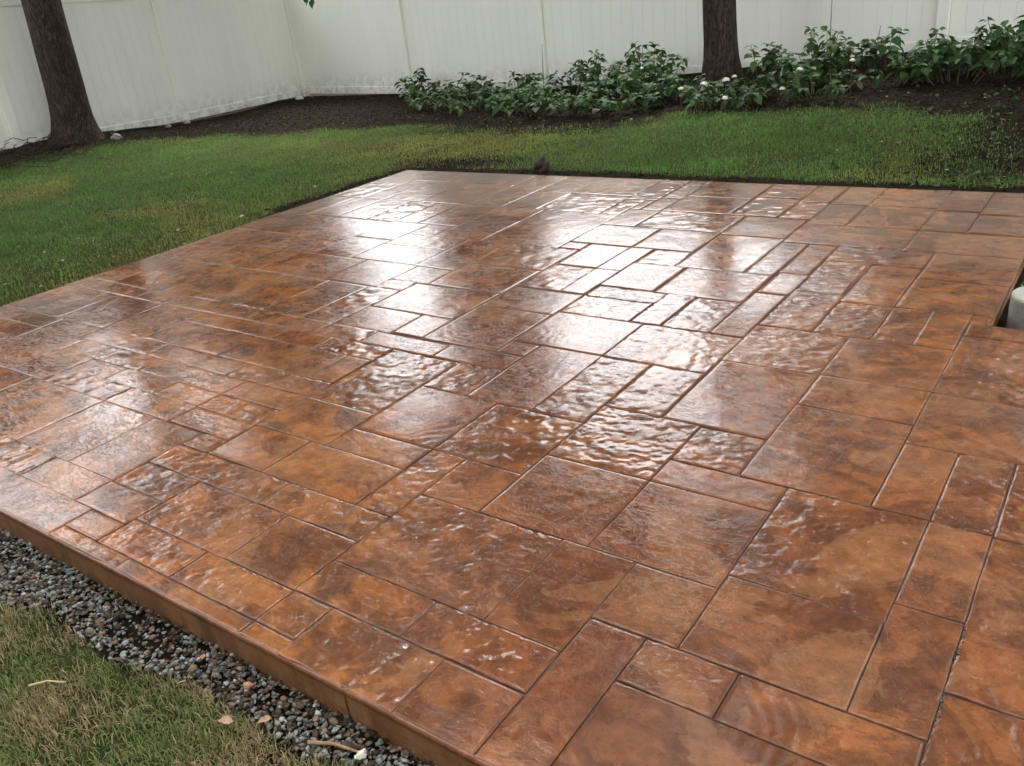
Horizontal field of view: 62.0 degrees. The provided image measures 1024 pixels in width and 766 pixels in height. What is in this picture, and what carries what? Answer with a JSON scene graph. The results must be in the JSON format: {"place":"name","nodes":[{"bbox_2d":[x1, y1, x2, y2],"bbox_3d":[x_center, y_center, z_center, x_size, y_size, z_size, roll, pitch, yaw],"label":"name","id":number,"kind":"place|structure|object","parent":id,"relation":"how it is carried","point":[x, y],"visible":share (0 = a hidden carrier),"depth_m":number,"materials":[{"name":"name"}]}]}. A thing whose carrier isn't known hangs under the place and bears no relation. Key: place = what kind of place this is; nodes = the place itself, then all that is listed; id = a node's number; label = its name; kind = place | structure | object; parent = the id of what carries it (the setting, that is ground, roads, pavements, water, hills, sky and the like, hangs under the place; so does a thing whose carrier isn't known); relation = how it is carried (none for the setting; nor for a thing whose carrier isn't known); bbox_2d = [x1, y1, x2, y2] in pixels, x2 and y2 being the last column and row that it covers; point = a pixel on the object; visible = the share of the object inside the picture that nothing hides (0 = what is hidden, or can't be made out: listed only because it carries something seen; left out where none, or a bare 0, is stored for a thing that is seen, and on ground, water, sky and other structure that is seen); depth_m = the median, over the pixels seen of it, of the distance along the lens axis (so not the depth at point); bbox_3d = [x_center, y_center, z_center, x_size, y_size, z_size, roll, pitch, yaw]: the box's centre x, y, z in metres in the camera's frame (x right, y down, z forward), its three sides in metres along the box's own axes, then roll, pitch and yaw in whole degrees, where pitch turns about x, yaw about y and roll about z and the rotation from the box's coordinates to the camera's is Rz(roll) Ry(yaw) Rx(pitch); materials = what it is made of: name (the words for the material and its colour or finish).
{"place":"outdoors","nodes":[
{"label":"outdoors","id":0,"kind":"place"},
{"bbox_2d":[0,530,435,765],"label":"gravel","id":1,"kind":"structure","parent":0,"point":[380,758],"depth_m":2.29,"materials":[{"name":"grey gravel"}]},
{"bbox_2d":[258,715,270,722],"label":"dry leaf","id":2,"kind":"object","parent":1,"relation":"on","point":[265,718],"visible":1,"depth_m":2.01,"materials":[{"name":"beige plant"}]},
{"bbox_2d":[307,740,358,752],"bbox_3d":[-0.402,0.822,1.930,0.136,0.017,0.013,2,26,18],"label":"stick","id":3,"kind":"object","parent":1,"relation":"on","point":[312,742],"visible":1,"depth_m":1.93,"materials":[{"name":"beige wood"}]},
{"bbox_2d":[354,748,366,759],"bbox_3d":[-0.338,0.829,1.901,0.029,0.017,0.022,-14,26,-16],"label":"pebble","id":4,"kind":"object","parent":1,"relation":"on","point":[360,754],"visible":1,"depth_m":1.90,"materials":[{"name":"stone"}]},
{"bbox_2d":[0,123,520,305],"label":"lawn grass","id":5,"kind":"structure","parent":0,"point":[173,188],"depth_m":8.28,"materials":[{"name":"green plant"}]},
{"bbox_2d":[0,48,1023,765],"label":"ground","id":6,"kind":"structure","parent":0,"point":[858,96],"depth_m":7.03,"materials":[{"name":"green plant"}]},
{"bbox_2d":[0,134,114,177],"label":"ground cover","id":7,"kind":"object","parent":6,"relation":"on","point":[33,148],"visible":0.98,"depth_m":10.43,"materials":[{"name":"green plant"}]},
{"bbox_2d":[21,0,104,144],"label":"tree","id":8,"kind":"object","parent":6,"relation":"on","point":[70,111],"visible":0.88,"depth_m":10.70,"materials":[{"name":"brown plant"}]},
{"bbox_2d":[303,0,313,8],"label":"hanging twig","id":9,"kind":"object","parent":8,"relation":"hanging from","point":[311,3],"visible":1,"depth_m":11.19,"materials":[{"name":"green plant"}]},
{"bbox_2d":[0,0,301,150],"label":"vinyl fence","id":10,"kind":"object","parent":6,"relation":"on","point":[143,63],"visible":0.79,"depth_m":12.65,"materials":[{"name":"white plastic"}]},
{"bbox_2d":[0,591,381,765],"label":"grass","id":11,"kind":"structure","parent":6,"relation":"on","point":[123,726],"depth_m":2.09,"materials":[{"name":"green plant"}]},
{"bbox_2d":[28,680,65,686],"bbox_3d":[-1.193,0.769,2.187,0.098,0.014,0.007,-6,25,2],"label":"stick","id":12,"kind":"object","parent":11,"relation":"on","point":[32,684],"visible":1,"depth_m":2.19,"materials":[{"name":"wood"}]},
{"bbox_2d":[218,715,232,723],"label":"dry leaf","id":13,"kind":"object","parent":11,"relation":"on","point":[225,719],"visible":1,"depth_m":2.01,"materials":[{"name":"beige plant"}]},
{"bbox_2d":[109,98,294,134],"bbox_3d":[-4.728,-4.140,13.180,0.516,0.185,3.979,7,28,27],"label":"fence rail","id":14,"kind":"object","parent":6,"relation":"on","point":[200,119],"visible":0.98,"depth_m":13.33,"materials":[{"name":"white plastic"}]},
{"bbox_2d":[243,681,254,689],"bbox_3d":[-0.658,0.757,2.134,0.030,0.021,0.024,-7,25,-1],"label":"pebble","id":15,"kind":"object","parent":6,"relation":"on","point":[247,685],"visible":1,"depth_m":2.13,"materials":[{"name":"stone"}]},
{"bbox_2d":[394,68,430,98],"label":"shrub","id":16,"kind":"object","parent":6,"relation":"on","point":[420,78],"visible":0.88,"depth_m":12.86,"materials":[{"name":"green plant"}]},
{"bbox_2d":[399,80,448,104],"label":"shrub","id":17,"kind":"object","parent":6,"relation":"on","point":[412,91],"visible":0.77,"depth_m":12.20,"materials":[{"name":"green plant"}]},
{"bbox_2d":[405,89,473,111],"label":"shrub","id":18,"kind":"object","parent":6,"relation":"on","point":[419,106],"visible":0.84,"depth_m":11.55,"materials":[{"name":"green plant"}]},
{"bbox_2d":[436,82,498,110],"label":"shrub","id":19,"kind":"object","parent":6,"relation":"on","point":[481,102],"visible":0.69,"depth_m":11.36,"materials":[{"name":"green plant"}]},
{"bbox_2d":[441,72,493,98],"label":"shrub","id":20,"kind":"object","parent":6,"relation":"on","point":[476,84],"visible":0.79,"depth_m":11.92,"materials":[{"name":"green plant"}]},
{"bbox_2d":[436,90,518,116],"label":"shrub","id":21,"kind":"object","parent":6,"relation":"on","point":[458,104],"visible":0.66,"depth_m":10.81,"materials":[{"name":"green plant"}]},
{"bbox_2d":[0,170,1023,765],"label":"stamped patio","id":22,"kind":"structure","parent":6,"relation":"on","point":[452,468],"depth_m":2.83,"materials":[{"name":"concrete"}]},
{"bbox_2d":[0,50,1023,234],"bbox_3d":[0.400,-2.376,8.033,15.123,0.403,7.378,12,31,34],"label":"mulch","id":23,"kind":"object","parent":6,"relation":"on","point":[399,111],"visible":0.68,"depth_m":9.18,"materials":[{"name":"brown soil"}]},
{"bbox_2d":[110,133,122,139],"bbox_3d":[-5.167,-3.210,11.145,0.157,0.116,0.124,-16,27,-20],"label":"rock","id":24,"kind":"object","parent":23,"relation":"on","point":[115,136],"visible":0.92,"depth_m":11.10,"materials":[{"name":"stone"}]},
{"bbox_2d":[481,71,545,96],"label":"shrub","id":25,"kind":"object","parent":6,"relation":"on","point":[521,83],"visible":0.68,"depth_m":11.14,"materials":[{"name":"green plant"}]},
{"bbox_2d":[485,83,557,112],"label":"shrub","id":26,"kind":"object","parent":6,"relation":"on","point":[498,95],"visible":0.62,"depth_m":10.38,"materials":[{"name":"green plant"}]},
{"bbox_2d":[484,85,571,118],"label":"shrub","id":27,"kind":"object","parent":6,"relation":"on","point":[536,101],"visible":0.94,"depth_m":9.80,"materials":[{"name":"green plant"}]},
{"bbox_2d":[532,156,549,172],"bbox_3d":[0.254,-1.827,7.138,0.168,0.145,0.215,5,27,24],"label":"dirt clod","id":28,"kind":"object","parent":6,"relation":"on","point":[541,164],"visible":0.92,"depth_m":7.08,"materials":[{"name":"soil"}]},
{"bbox_2d":[545,59,596,92],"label":"shrub","id":29,"kind":"object","parent":6,"relation":"on","point":[584,76],"visible":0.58,"depth_m":11.16,"materials":[{"name":"green plant"}]},
{"bbox_2d":[542,91,613,116],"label":"shrub","id":30,"kind":"object","parent":6,"relation":"on","point":[581,103],"visible":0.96,"depth_m":9.25,"materials":[{"name":"green plant"}]},
{"bbox_2d":[568,50,631,95],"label":"shrub","id":31,"kind":"object","parent":6,"relation":"on","point":[594,76],"visible":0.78,"depth_m":10.43,"materials":[{"name":"green plant"}]},
{"bbox_2d":[575,74,650,102],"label":"shrub","id":32,"kind":"object","parent":6,"relation":"on","point":[617,87],"visible":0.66,"depth_m":9.90,"materials":[{"name":"green plant"}]},
{"bbox_2d":[599,91,663,114],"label":"shrub","id":33,"kind":"object","parent":6,"relation":"on","point":[623,104],"visible":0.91,"depth_m":8.98,"materials":[{"name":"green plant"}]},
{"bbox_2d":[604,41,681,88],"bbox_3d":[1.575,-3.779,10.189,0.966,0.558,0.857,0,26,13],"label":"shrub","id":34,"kind":"object","parent":6,"relation":"on","point":[647,55],"visible":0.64,"depth_m":10.19,"materials":[{"name":"green plant"}]},
{"bbox_2d":[283,0,1023,96],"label":"vinyl fence","id":35,"kind":"object","parent":6,"relation":"on","point":[360,46],"visible":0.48,"depth_m":11.84,"materials":[{"name":"white plastic"}]},
{"bbox_2d":[620,54,688,98],"bbox_3d":[1.561,-3.466,9.653,0.797,0.466,1.004,12,31,34],"label":"shrub","id":36,"kind":"object","parent":6,"relation":"on","point":[633,79],"visible":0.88,"depth_m":9.47,"materials":[{"name":"green plant"}]},
{"bbox_2d":[634,73,718,106],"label":"shrub","id":37,"kind":"object","parent":6,"relation":"on","point":[675,87],"visible":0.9,"depth_m":9.02,"materials":[{"name":"green plant"}]},
{"bbox_2d":[676,75,764,112],"bbox_3d":[1.988,-2.915,8.580,0.852,0.318,0.835,-13,26,-14],"label":"shrub","id":38,"kind":"object","parent":6,"relation":"on","point":[710,95],"visible":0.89,"depth_m":8.47,"materials":[{"name":"green plant"}]},
{"bbox_2d":[698,0,744,87],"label":"tree","id":39,"kind":"object","parent":6,"relation":"on","point":[721,58],"visible":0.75,"depth_m":9.35,"materials":[{"name":"brown plant"}]},
{"bbox_2d":[714,85,767,110],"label":"shrub","id":40,"kind":"object","parent":6,"relation":"on","point":[755,97],"visible":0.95,"depth_m":8.22,"materials":[{"name":"green plant"}]},
{"bbox_2d":[744,42,797,79],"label":"shrub","id":41,"kind":"object","parent":6,"relation":"on","point":[770,57],"visible":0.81,"depth_m":9.27,"materials":[{"name":"green plant"}]},
{"bbox_2d":[732,59,831,93],"bbox_3d":[2.735,-3.107,8.658,0.832,0.310,0.848,-14,26,-16],"label":"shrub","id":42,"kind":"object","parent":6,"relation":"on","point":[765,79],"visible":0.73,"depth_m":8.50,"materials":[{"name":"green plant"}]},
{"bbox_2d":[765,58,873,101],"bbox_3d":[2.966,-2.868,8.081,1.001,0.339,0.813,-22,29,-29],"label":"shrub","id":43,"kind":"object","parent":6,"relation":"on","point":[830,87],"visible":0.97,"depth_m":8.07,"materials":[{"name":"green plant"}]},
{"bbox_2d":[776,26,880,82],"bbox_3d":[3.281,-3.381,8.725,0.944,0.568,1.144,12,31,34],"label":"shrub","id":44,"kind":"object","parent":6,"relation":"on","point":[832,52],"visible":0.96,"depth_m":8.60,"materials":[{"name":"green plant"}]},
{"bbox_2d":[830,4,831,37],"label":"dead stalk","id":45,"kind":"object","parent":44,"relation":"part of","point":[830,22],"visible":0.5,"depth_m":9.18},
{"bbox_2d":[860,27,908,70],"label":"shrub","id":46,"kind":"object","parent":6,"relation":"on","point":[892,49],"visible":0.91,"depth_m":8.60,"materials":[{"name":"green plant"}]},
{"bbox_2d":[834,57,954,86],"bbox_3d":[3.602,-2.904,8.015,0.964,0.265,0.704,-8,25,-3],"label":"shrub","id":47,"kind":"object","parent":6,"relation":"on","point":[900,72],"visible":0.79,"depth_m":8.03,"materials":[{"name":"green plant"}]},
{"bbox_2d":[771,83,1023,188],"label":"ground cover","id":48,"kind":"object","parent":6,"relation":"on","point":[918,150],"visible":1,"depth_m":6.43,"materials":[{"name":"green plant"}]},
{"bbox_2d":[925,26,955,67],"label":"shrub","id":49,"kind":"object","parent":6,"relation":"on","point":[931,35],"visible":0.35,"depth_m":8.17,"materials":[{"name":"green plant"}]},
{"bbox_2d":[887,35,1012,85],"bbox_3d":[3.995,-2.981,7.880,1.021,0.420,0.926,3,27,19],"label":"shrub","id":50,"kind":"object","parent":6,"relation":"on","point":[942,57],"visible":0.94,"depth_m":7.76,"materials":[{"name":"green plant"}]},
{"bbox_2d":[949,15,1023,74],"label":"shrub","id":51,"kind":"object","parent":6,"relation":"on","point":[1006,40],"visible":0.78,"depth_m":7.71,"materials":[{"name":"green plant"}]},
{"bbox_2d":[999,37,1023,77],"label":"shrub","id":52,"kind":"object","parent":6,"relation":"on","point":[1011,61],"visible":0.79,"depth_m":7.44,"materials":[{"name":"green plant"}]},
{"bbox_2d":[1006,286,1023,329],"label":"concrete footing","id":53,"kind":"object","parent":6,"relation":"on","point":[1015,318],"visible":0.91,"depth_m":3.46,"materials":[{"name":"grey concrete"}]},
{"bbox_2d":[420,97,1023,187],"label":"lawn grass","id":54,"kind":"structure","parent":0,"point":[648,148],"depth_m":7.08,"materials":[{"name":"green plant"}]}
]}

